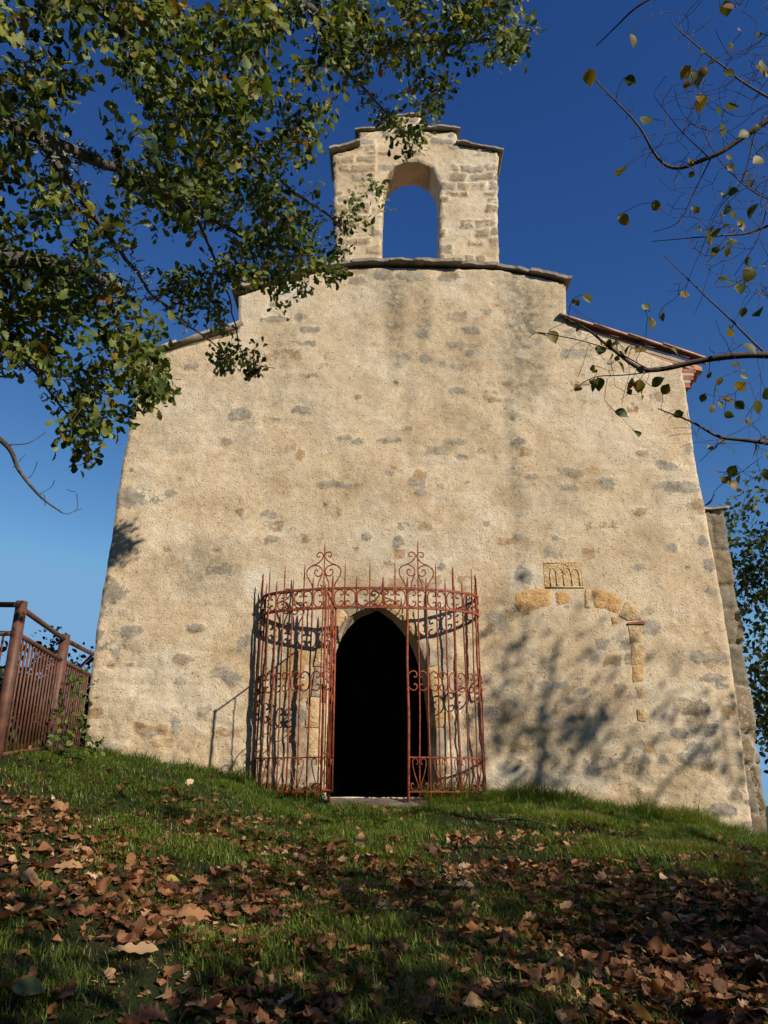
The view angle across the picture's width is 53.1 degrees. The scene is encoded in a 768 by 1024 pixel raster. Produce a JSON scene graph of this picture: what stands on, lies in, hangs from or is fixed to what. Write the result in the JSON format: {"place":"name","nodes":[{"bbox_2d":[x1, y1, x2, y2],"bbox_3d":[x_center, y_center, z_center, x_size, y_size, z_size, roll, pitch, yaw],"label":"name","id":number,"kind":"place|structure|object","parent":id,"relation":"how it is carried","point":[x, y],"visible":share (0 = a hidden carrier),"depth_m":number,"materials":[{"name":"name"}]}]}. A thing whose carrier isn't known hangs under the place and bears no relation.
{"place":"outdoors","nodes":[
{"label":"outdoors","id":0,"kind":"place"},
{"bbox_2d":[0,741,767,1023],"bbox_3d":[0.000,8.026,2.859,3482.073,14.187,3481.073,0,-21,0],"label":"ground","id":1,"kind":"structure","parent":0,"point":[149,982],"depth_m":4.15,"materials":[{"name":"plant"}]},
{"bbox_2d":[0,909,12,918],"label":"fallen leaf","id":2,"kind":"object","parent":1,"relation":"on","point":[7,913],"visible":0.87,"depth_m":3.86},
{"bbox_2d":[0,878,16,885],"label":"fallen leaf","id":3,"kind":"object","parent":1,"relation":"on","point":[11,880],"visible":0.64,"depth_m":4.23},
{"bbox_2d":[11,976,45,995],"bbox_3d":[-1.482,1.989,3.208,0.143,0.033,0.112,2,6,-5],"label":"fallen leaf","id":4,"kind":"object","parent":1,"relation":"on","point":[25,986],"visible":1,"depth_m":3.21,"materials":[{"name":"plant"}]},
{"bbox_2d":[24,910,51,919],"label":"fallen leaf","id":5,"kind":"object","parent":1,"relation":"on","point":[39,913],"visible":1,"depth_m":3.94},
{"bbox_2d":[0,641,91,747],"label":"shrub","id":6,"kind":"object","parent":1,"relation":"on","point":[4,649],"visible":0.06,"depth_m":9.06,"materials":[{"name":"green plant"}]},
{"bbox_2d":[35,859,57,870],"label":"fallen leaf","id":7,"kind":"object","parent":1,"relation":"on","point":[48,863],"visible":0.77,"depth_m":4.61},
{"bbox_2d":[0,600,94,763],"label":"railing","id":8,"kind":"object","parent":1,"relation":"on","point":[14,651],"visible":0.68,"depth_m":7.63,"materials":[{"name":"metal"}]},
{"bbox_2d":[19,625,76,706],"bbox_3d":[-4.567,3.629,9.928,0.931,4.361,1.027,13,-24,-31],"label":"shrub","id":9,"kind":"object","parent":1,"relation":"on","point":[51,648],"visible":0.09,"depth_m":10.50,"materials":[{"name":"green plant"}]},
{"bbox_2d":[20,641,87,746],"bbox_3d":[-4.777,4.166,9.986,1.780,4.862,1.842,0,-21,0],"label":"shrub","id":10,"kind":"object","parent":1,"relation":"on","point":[40,642],"visible":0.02,"depth_m":10.52,"materials":[{"name":"green plant"}]},
{"bbox_2d":[55,977,74,999],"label":"fallen leaf","id":11,"kind":"object","parent":1,"relation":"on","point":[68,989],"visible":0.97,"depth_m":3.25,"materials":[{"name":"plant"}]},
{"bbox_2d":[49,859,82,868],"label":"fallen leaf","id":12,"kind":"object","parent":1,"relation":"on","point":[69,864],"visible":1,"depth_m":4.62,"materials":[{"name":"plant"}]},
{"bbox_2d":[41,660,92,748],"bbox_3d":[-4.681,4.349,10.798,1.720,4.662,1.819,0,-21,0],"label":"shrub","id":13,"kind":"object","parent":1,"relation":"on","point":[85,713],"visible":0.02,"depth_m":11.24,"materials":[{"name":"green plant"}]},
{"bbox_2d":[36,666,98,750],"bbox_3d":[-3.461,2.250,8.613,0.469,1.065,1.122,0,-21,0],"label":"bramble","id":14,"kind":"object","parent":1,"relation":"on","point":[60,713],"visible":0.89,"depth_m":8.41,"materials":[{"name":"green plant"}]},
{"bbox_2d":[36,732,104,760],"bbox_3d":[-3.263,2.407,7.852,0.712,0.332,0.540,0,-21,0],"label":"weed","id":15,"kind":"object","parent":1,"relation":"on","point":[70,740],"visible":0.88,"depth_m":7.81,"materials":[{"name":"green plant"}]},
{"bbox_2d":[65,642,94,693],"bbox_3d":[-4.620,4.064,10.949,0.615,4.508,0.848,11,-23,-27],"label":"shrub","id":16,"kind":"object","parent":1,"relation":"on","point":[83,656],"visible":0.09,"depth_m":11.58,"materials":[{"name":"green plant"}]},
{"bbox_2d":[73,892,90,903],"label":"fallen leaf","id":17,"kind":"object","parent":1,"relation":"on","point":[82,897],"visible":0.85,"depth_m":4.27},
{"bbox_2d":[93,904,110,917],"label":"fallen leaf","id":18,"kind":"object","parent":1,"relation":"on","point":[108,913],"visible":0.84,"depth_m":4.19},
{"bbox_2d":[93,877,112,892],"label":"fallen leaf","id":19,"kind":"object","parent":1,"relation":"on","point":[102,884],"visible":0.96,"depth_m":4.45,"materials":[{"name":"plant"}]},
{"bbox_2d":[115,900,127,913],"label":"fallen leaf","id":20,"kind":"object","parent":1,"relation":"on","point":[122,905],"visible":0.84,"depth_m":4.31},
{"bbox_2d":[116,929,128,945],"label":"fallen leaf","id":21,"kind":"object","parent":1,"relation":"on","point":[121,934],"visible":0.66,"depth_m":3.90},
{"bbox_2d":[119,918,135,928],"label":"fallen leaf","id":22,"kind":"object","parent":1,"relation":"on","point":[128,924],"visible":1,"depth_m":4.08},
{"bbox_2d":[126,852,135,865],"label":"fallen leaf","id":23,"kind":"object","parent":1,"relation":"on","point":[131,857],"visible":1,"depth_m":5.04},
{"bbox_2d":[109,941,158,953],"bbox_3d":[-1.203,2.096,3.695,0.222,0.037,0.137,17,-27,-38],"label":"fallen leaf","id":24,"kind":"object","parent":1,"relation":"on","point":[142,947],"visible":1,"depth_m":3.71,"materials":[{"name":"plant"}]},
{"bbox_2d":[132,915,146,935],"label":"fallen leaf","id":25,"kind":"object","parent":1,"relation":"on","point":[139,924],"visible":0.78,"depth_m":4.00,"materials":[{"name":"plant"}]},
{"bbox_2d":[136,1000,166,1019],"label":"fallen leaf","id":26,"kind":"object","parent":1,"relation":"on","point":[156,1012],"visible":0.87,"depth_m":3.19,"materials":[{"name":"plant"}]},
{"bbox_2d":[144,930,164,940],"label":"fallen leaf","id":27,"kind":"object","parent":1,"relation":"on","point":[157,935],"visible":0.85,"depth_m":3.91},
{"bbox_2d":[156,981,171,998],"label":"fallen leaf","id":28,"kind":"object","parent":1,"relation":"on","point":[167,992],"visible":0.86,"depth_m":3.35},
{"bbox_2d":[160,910,178,918],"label":"fallen leaf","id":29,"kind":"object","parent":1,"relation":"on","point":[166,912],"visible":1,"depth_m":4.26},
{"bbox_2d":[161,995,178,1009],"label":"fallen leaf","id":30,"kind":"object","parent":1,"relation":"on","point":[174,1001],"visible":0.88,"depth_m":3.33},
{"bbox_2d":[163,964,179,979],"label":"fallen leaf","id":31,"kind":"object","parent":1,"relation":"on","point":[170,971],"visible":1,"depth_m":3.53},
{"bbox_2d":[179,989,197,1003],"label":"fallen leaf","id":32,"kind":"object","parent":1,"relation":"on","point":[193,995],"visible":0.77,"depth_m":3.36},
{"bbox_2d":[182,903,196,910],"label":"fallen leaf","id":33,"kind":"object","parent":1,"relation":"on","point":[186,906],"visible":0.33,"depth_m":4.45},
{"bbox_2d":[181,915,199,927],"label":"fallen leaf","id":34,"kind":"object","parent":1,"relation":"on","point":[191,918],"visible":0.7,"depth_m":4.22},
{"bbox_2d":[203,996,221,1009],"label":"fallen leaf","id":35,"kind":"object","parent":1,"relation":"on","point":[214,1001],"visible":0.99,"depth_m":3.30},
{"bbox_2d":[0,0,547,513],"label":"oak tree","id":36,"kind":"object","parent":1,"relation":"on","point":[344,26],"visible":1,"depth_m":5.11,"materials":[{"name":"green plant"}]},
{"bbox_2d":[291,1004,310,1016],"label":"fallen leaf","id":37,"kind":"object","parent":1,"relation":"on","point":[299,1014],"visible":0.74,"depth_m":3.27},
{"bbox_2d":[284,782,323,796],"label":"weed","id":38,"kind":"object","parent":1,"relation":"on","point":[311,786],"visible":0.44,"depth_m":9.46,"materials":[{"name":"green plant"}]},
{"bbox_2d":[305,1005,326,1022],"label":"fallen leaf","id":39,"kind":"object","parent":1,"relation":"on","point":[313,1010],"visible":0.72,"depth_m":3.27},
{"bbox_2d":[312,978,336,994],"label":"fallen leaf","id":40,"kind":"object","parent":1,"relation":"on","point":[332,983],"visible":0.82,"depth_m":3.52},
{"bbox_2d":[320,994,350,1011],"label":"fallen leaf","id":41,"kind":"object","parent":1,"relation":"on","point":[325,1005],"visible":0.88,"depth_m":3.36,"materials":[{"name":"plant"}]},
{"bbox_2d":[345,943,362,954],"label":"fallen leaf","id":42,"kind":"object","parent":1,"relation":"on","point":[354,948],"visible":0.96,"depth_m":3.94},
{"bbox_2d":[348,974,364,984],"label":"fallen leaf","id":43,"kind":"object","parent":1,"relation":"on","point":[352,977],"visible":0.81,"depth_m":3.60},
{"bbox_2d":[355,833,365,848],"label":"fallen leaf","id":44,"kind":"object","parent":1,"relation":"on","point":[361,836],"visible":0.73,"depth_m":6.33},
{"bbox_2d":[252,542,486,804],"bbox_3d":[-0.188,1.870,9.379,2.945,3.402,1.524,0,-21,0],"label":"iron screen","id":45,"kind":"object","parent":1,"relation":"on","point":[331,683],"visible":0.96,"depth_m":9.69,"materials":[{"name":"red paint"}]},
{"bbox_2d":[0,745,767,1023],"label":"leaf litter","id":46,"kind":"object","parent":1,"relation":"on","point":[750,957],"visible":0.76,"depth_m":4.55,"materials":[{"name":"plant"}]},
{"bbox_2d":[72,902,94,915],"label":"fallen leaf","id":47,"kind":"object","parent":46,"relation":"on","point":[79,907],"visible":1,"depth_m":4.13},
{"bbox_2d":[157,878,178,889],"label":"fallen leaf","id":48,"kind":"object","parent":46,"relation":"on","point":[171,884],"visible":0.8,"depth_m":4.75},
{"bbox_2d":[174,907,211,920],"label":"fallen leaf","id":49,"kind":"object","parent":46,"relation":"on","point":[198,913],"visible":0.95,"depth_m":4.30,"materials":[{"name":"plant"}]},
{"bbox_2d":[199,894,215,902],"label":"fallen leaf","id":50,"kind":"object","parent":46,"relation":"on","point":[208,898],"visible":0.84,"depth_m":4.67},
{"bbox_2d":[239,934,260,943],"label":"fallen leaf","id":51,"kind":"object","parent":46,"relation":"on","point":[253,937],"visible":0.95,"depth_m":3.92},
{"bbox_2d":[466,954,486,967],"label":"fallen leaf","id":52,"kind":"object","parent":46,"relation":"on","point":[478,960],"visible":0.98,"depth_m":3.81,"materials":[{"name":"plant"}]},
{"bbox_2d":[564,1002,582,1022],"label":"fallen leaf","id":53,"kind":"object","parent":46,"relation":"on","point":[569,1011],"visible":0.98,"depth_m":3.19,"materials":[{"name":"plant"}]},
{"bbox_2d":[570,978,581,988],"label":"fallen leaf","id":54,"kind":"object","parent":46,"relation":"on","point":[574,981],"visible":1,"depth_m":3.46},
{"bbox_2d":[588,1000,603,1014],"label":"fallen leaf","id":55,"kind":"object","parent":46,"relation":"on","point":[592,1008],"visible":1,"depth_m":3.21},
{"bbox_2d":[684,991,700,998],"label":"fallen leaf","id":56,"kind":"object","parent":46,"relation":"on","point":[697,994],"visible":1,"depth_m":3.39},
{"bbox_2d":[389,979,407,989],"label":"fallen leaf","id":57,"kind":"object","parent":1,"relation":"on","point":[396,983],"visible":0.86,"depth_m":3.58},
{"bbox_2d":[414,992,435,1008],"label":"fallen leaf","id":58,"kind":"object","parent":1,"relation":"on","point":[419,998],"visible":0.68,"depth_m":3.44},
{"bbox_2d":[85,112,766,835],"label":"chapel","id":59,"kind":"structure","parent":1,"relation":"on","point":[385,416],"depth_m":10.89,"materials":[{"name":"stone"}]},
{"bbox_2d":[441,991,461,1008],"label":"fallen leaf","id":60,"kind":"object","parent":1,"relation":"on","point":[453,997],"visible":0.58,"depth_m":3.46,"materials":[{"name":"plant"}]},
{"bbox_2d":[440,956,464,968],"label":"fallen leaf","id":61,"kind":"object","parent":1,"relation":"on","point":[454,961],"visible":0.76,"depth_m":3.82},
{"bbox_2d":[452,899,463,909],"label":"fallen leaf","id":62,"kind":"object","parent":1,"relation":"on","point":[458,904],"visible":0.89,"depth_m":4.61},
{"bbox_2d":[455,879,473,887],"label":"fallen leaf","id":63,"kind":"object","parent":1,"relation":"on","point":[469,884],"visible":1,"depth_m":5.16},
{"bbox_2d":[464,991,483,1007],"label":"fallen leaf","id":64,"kind":"object","parent":1,"relation":"on","point":[473,997],"visible":0.97,"depth_m":3.40,"materials":[{"name":"plant"}]},
{"bbox_2d":[467,984,487,996],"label":"fallen leaf","id":65,"kind":"object","parent":1,"relation":"on","point":[475,989],"visible":0.85,"depth_m":3.49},
{"bbox_2d":[472,976,491,989],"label":"fallen leaf","id":66,"kind":"object","parent":1,"relation":"on","point":[485,983],"visible":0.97,"depth_m":3.56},
{"bbox_2d":[466,785,503,798],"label":"weed","id":67,"kind":"object","parent":1,"relation":"on","point":[481,792],"visible":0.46,"depth_m":9.25,"materials":[{"name":"green plant"}]},
{"bbox_2d":[489,818,549,824],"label":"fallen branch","id":68,"kind":"object","parent":1,"relation":"on","point":[499,819],"visible":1,"depth_m":7.49,"materials":[{"name":"wood"}]},
{"bbox_2d":[510,962,530,976],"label":"fallen leaf","id":69,"kind":"object","parent":1,"relation":"on","point":[523,967],"visible":0.73,"depth_m":3.66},
{"bbox_2d":[527,968,544,982],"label":"fallen leaf","id":70,"kind":"object","parent":1,"relation":"on","point":[534,973],"visible":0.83,"depth_m":3.58,"materials":[{"name":"plant"}]},
{"bbox_2d":[544,966,564,982],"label":"fallen leaf","id":71,"kind":"object","parent":1,"relation":"on","point":[558,973],"visible":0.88,"depth_m":3.55,"materials":[{"name":"plant"}]},
{"bbox_2d":[558,900,571,912],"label":"fallen leaf","id":72,"kind":"object","parent":1,"relation":"on","point":[567,904],"visible":0.55,"depth_m":4.76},
{"bbox_2d":[574,957,587,965],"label":"fallen leaf","id":73,"kind":"object","parent":1,"relation":"on","point":[578,961],"visible":0.87,"depth_m":3.78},
{"bbox_2d":[581,949,597,964],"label":"fallen leaf","id":74,"kind":"object","parent":1,"relation":"on","point":[586,954],"visible":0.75,"depth_m":3.95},
{"bbox_2d":[592,948,610,966],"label":"fallen leaf","id":75,"kind":"object","parent":1,"relation":"on","point":[603,955],"visible":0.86,"depth_m":3.84,"materials":[{"name":"plant"}]},
{"bbox_2d":[617,1008,636,1017],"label":"fallen leaf","id":76,"kind":"object","parent":1,"relation":"on","point":[626,1013],"visible":0.95,"depth_m":3.20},
{"bbox_2d":[622,967,633,980],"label":"fallen leaf","id":77,"kind":"object","parent":1,"relation":"on","point":[630,973],"visible":0.76,"depth_m":3.65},
{"bbox_2d":[626,974,642,987],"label":"fallen leaf","id":78,"kind":"object","parent":1,"relation":"on","point":[633,978],"visible":0.41,"depth_m":3.58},
{"bbox_2d":[628,1002,652,1021],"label":"fallen leaf","id":79,"kind":"object","parent":1,"relation":"on","point":[639,1010],"visible":0.98,"depth_m":3.17,"materials":[{"name":"plant"}]},
{"bbox_2d":[528,0,767,505],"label":"hazel tree","id":80,"kind":"object","parent":1,"relation":"on","point":[749,273],"visible":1,"depth_m":4.29,"materials":[{"name":"green plant"}]},
{"bbox_2d":[643,923,662,937],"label":"fallen leaf","id":81,"kind":"object","parent":1,"relation":"on","point":[651,932],"visible":0.97,"depth_m":4.24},
{"bbox_2d":[645,936,665,960],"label":"fallen leaf","id":82,"kind":"object","parent":1,"relation":"on","point":[656,944],"visible":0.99,"depth_m":4.02,"materials":[{"name":"plant"}]},
{"bbox_2d":[646,977,664,988],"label":"fallen leaf","id":83,"kind":"object","parent":1,"relation":"on","point":[658,981],"visible":0.77,"depth_m":3.53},
{"bbox_2d":[653,984,669,994],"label":"fallen leaf","id":84,"kind":"object","parent":1,"relation":"on","point":[661,990],"visible":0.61,"depth_m":3.50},
{"bbox_2d":[656,944,677,958],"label":"fallen leaf","id":85,"kind":"object","parent":1,"relation":"on","point":[668,952],"visible":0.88,"depth_m":3.97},
{"bbox_2d":[659,911,679,924],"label":"fallen leaf","id":86,"kind":"object","parent":1,"relation":"on","point":[669,916],"visible":0.88,"depth_m":4.48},
{"bbox_2d":[670,959,691,971],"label":"fallen leaf","id":87,"kind":"object","parent":1,"relation":"on","point":[674,965],"visible":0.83,"depth_m":3.83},
{"bbox_2d":[683,963,694,976],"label":"fallen leaf","id":88,"kind":"object","parent":1,"relation":"on","point":[685,974],"visible":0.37,"depth_m":3.76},
{"bbox_2d":[684,1003,707,1017],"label":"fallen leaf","id":89,"kind":"object","parent":1,"relation":"on","point":[699,1010],"visible":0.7,"depth_m":3.28,"materials":[{"name":"plant"}]},
{"bbox_2d":[694,967,711,983],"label":"fallen leaf","id":90,"kind":"object","parent":1,"relation":"on","point":[696,972],"visible":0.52,"depth_m":3.66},
{"bbox_2d":[699,963,713,981],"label":"fallen leaf","id":91,"kind":"object","parent":1,"relation":"on","point":[708,968],"visible":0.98,"depth_m":3.65,"materials":[{"name":"plant"}]},
{"bbox_2d":[700,930,714,939],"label":"fallen leaf","id":92,"kind":"object","parent":1,"relation":"on","point":[706,934],"visible":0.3,"depth_m":4.19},
{"bbox_2d":[697,983,717,995],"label":"fallen leaf","id":93,"kind":"object","parent":1,"relation":"on","point":[713,989],"visible":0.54,"depth_m":3.51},
{"bbox_2d":[698,938,717,952],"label":"fallen leaf","id":94,"kind":"object","parent":1,"relation":"on","point":[703,943],"visible":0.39,"depth_m":4.04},
{"bbox_2d":[701,942,716,957],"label":"fallen leaf","id":95,"kind":"object","parent":1,"relation":"on","point":[708,947],"visible":0.76,"depth_m":3.91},
{"bbox_2d":[713,980,727,994],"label":"fallen leaf","id":96,"kind":"object","parent":1,"relation":"on","point":[719,985],"visible":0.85,"depth_m":3.50,"materials":[{"name":"plant"}]},
{"bbox_2d":[724,940,744,951],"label":"fallen leaf","id":97,"kind":"object","parent":1,"relation":"on","point":[733,945],"visible":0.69,"depth_m":3.97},
{"bbox_2d":[719,464,767,743],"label":"broadleaf tree","id":98,"kind":"object","parent":1,"relation":"on","point":[744,574],"visible":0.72,"depth_m":18.60,"materials":[{"name":"green plant"}]},
{"bbox_2d":[744,958,763,975],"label":"fallen leaf","id":99,"kind":"object","parent":1,"relation":"on","point":[755,967],"visible":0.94,"depth_m":3.61,"materials":[{"name":"plant"}]},
{"bbox_2d":[747,607,767,773],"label":"broadleaf tree","id":100,"kind":"object","parent":1,"relation":"on","point":[759,714],"visible":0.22,"depth_m":26.26,"materials":[{"name":"green plant"}]},
{"bbox_2d":[752,908,763,919],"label":"fallen leaf","id":101,"kind":"object","parent":1,"relation":"on","point":[757,912],"visible":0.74,"depth_m":4.42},
{"bbox_2d":[752,655,767,757],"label":"broadleaf tree","id":102,"kind":"object","parent":1,"relation":"on","point":[761,738],"visible":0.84,"depth_m":15.19,"materials":[{"name":"green plant"}]},
{"bbox_2d":[754,924,767,940],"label":"fallen leaf","id":103,"kind":"object","parent":1,"relation":"on","point":[761,933],"visible":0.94,"depth_m":4.12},
{"bbox_2d":[754,980,767,988],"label":"fallen leaf","id":104,"kind":"object","parent":1,"relation":"on","point":[762,985],"visible":1,"depth_m":3.48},
{"label":"fallen leaf","id":105,"kind":"object","parent":1,"relation":"on","visible":0},
{"bbox_2d":[429,1000,445,1015],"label":"fallen leaf","id":106,"kind":"object","parent":105,"relation":"on","point":[434,1004],"visible":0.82,"depth_m":3.36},
{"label":"fallen leaf","id":107,"kind":"object","parent":1,"relation":"on","visible":0},
{"bbox_2d":[589,997,601,1009],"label":"fallen leaf","id":108,"kind":"object","parent":107,"relation":"on","point":[597,1000],"visible":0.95,"depth_m":3.27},
{"label":"fallen leaf","id":109,"kind":"object","parent":1,"relation":"on","visible":0},
{"bbox_2d":[695,993,720,1009],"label":"fallen leaf","id":110,"kind":"object","parent":109,"relation":"on","point":[710,1002],"visible":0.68,"depth_m":3.35,"materials":[{"name":"plant"}]},
{"label":"fallen leaf","id":111,"kind":"object","parent":1,"relation":"on","visible":0},
{"bbox_2d":[343,902,359,913],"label":"fallen leaf","id":112,"kind":"object","parent":111,"relation":"on","point":[348,908],"visible":0.96,"depth_m":4.38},
{"label":"fallen leaf","id":113,"kind":"object","parent":1,"relation":"on","visible":0},
{"bbox_2d":[355,962,366,972],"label":"fallen leaf","id":114,"kind":"object","parent":113,"relation":"on","point":[359,967],"visible":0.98,"depth_m":3.72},
{"bbox_2d":[0,0,767,805],"label":"sky","id":115,"kind":"structure","parent":0,"point":[561,199],"materials":[{"name":"blue"}]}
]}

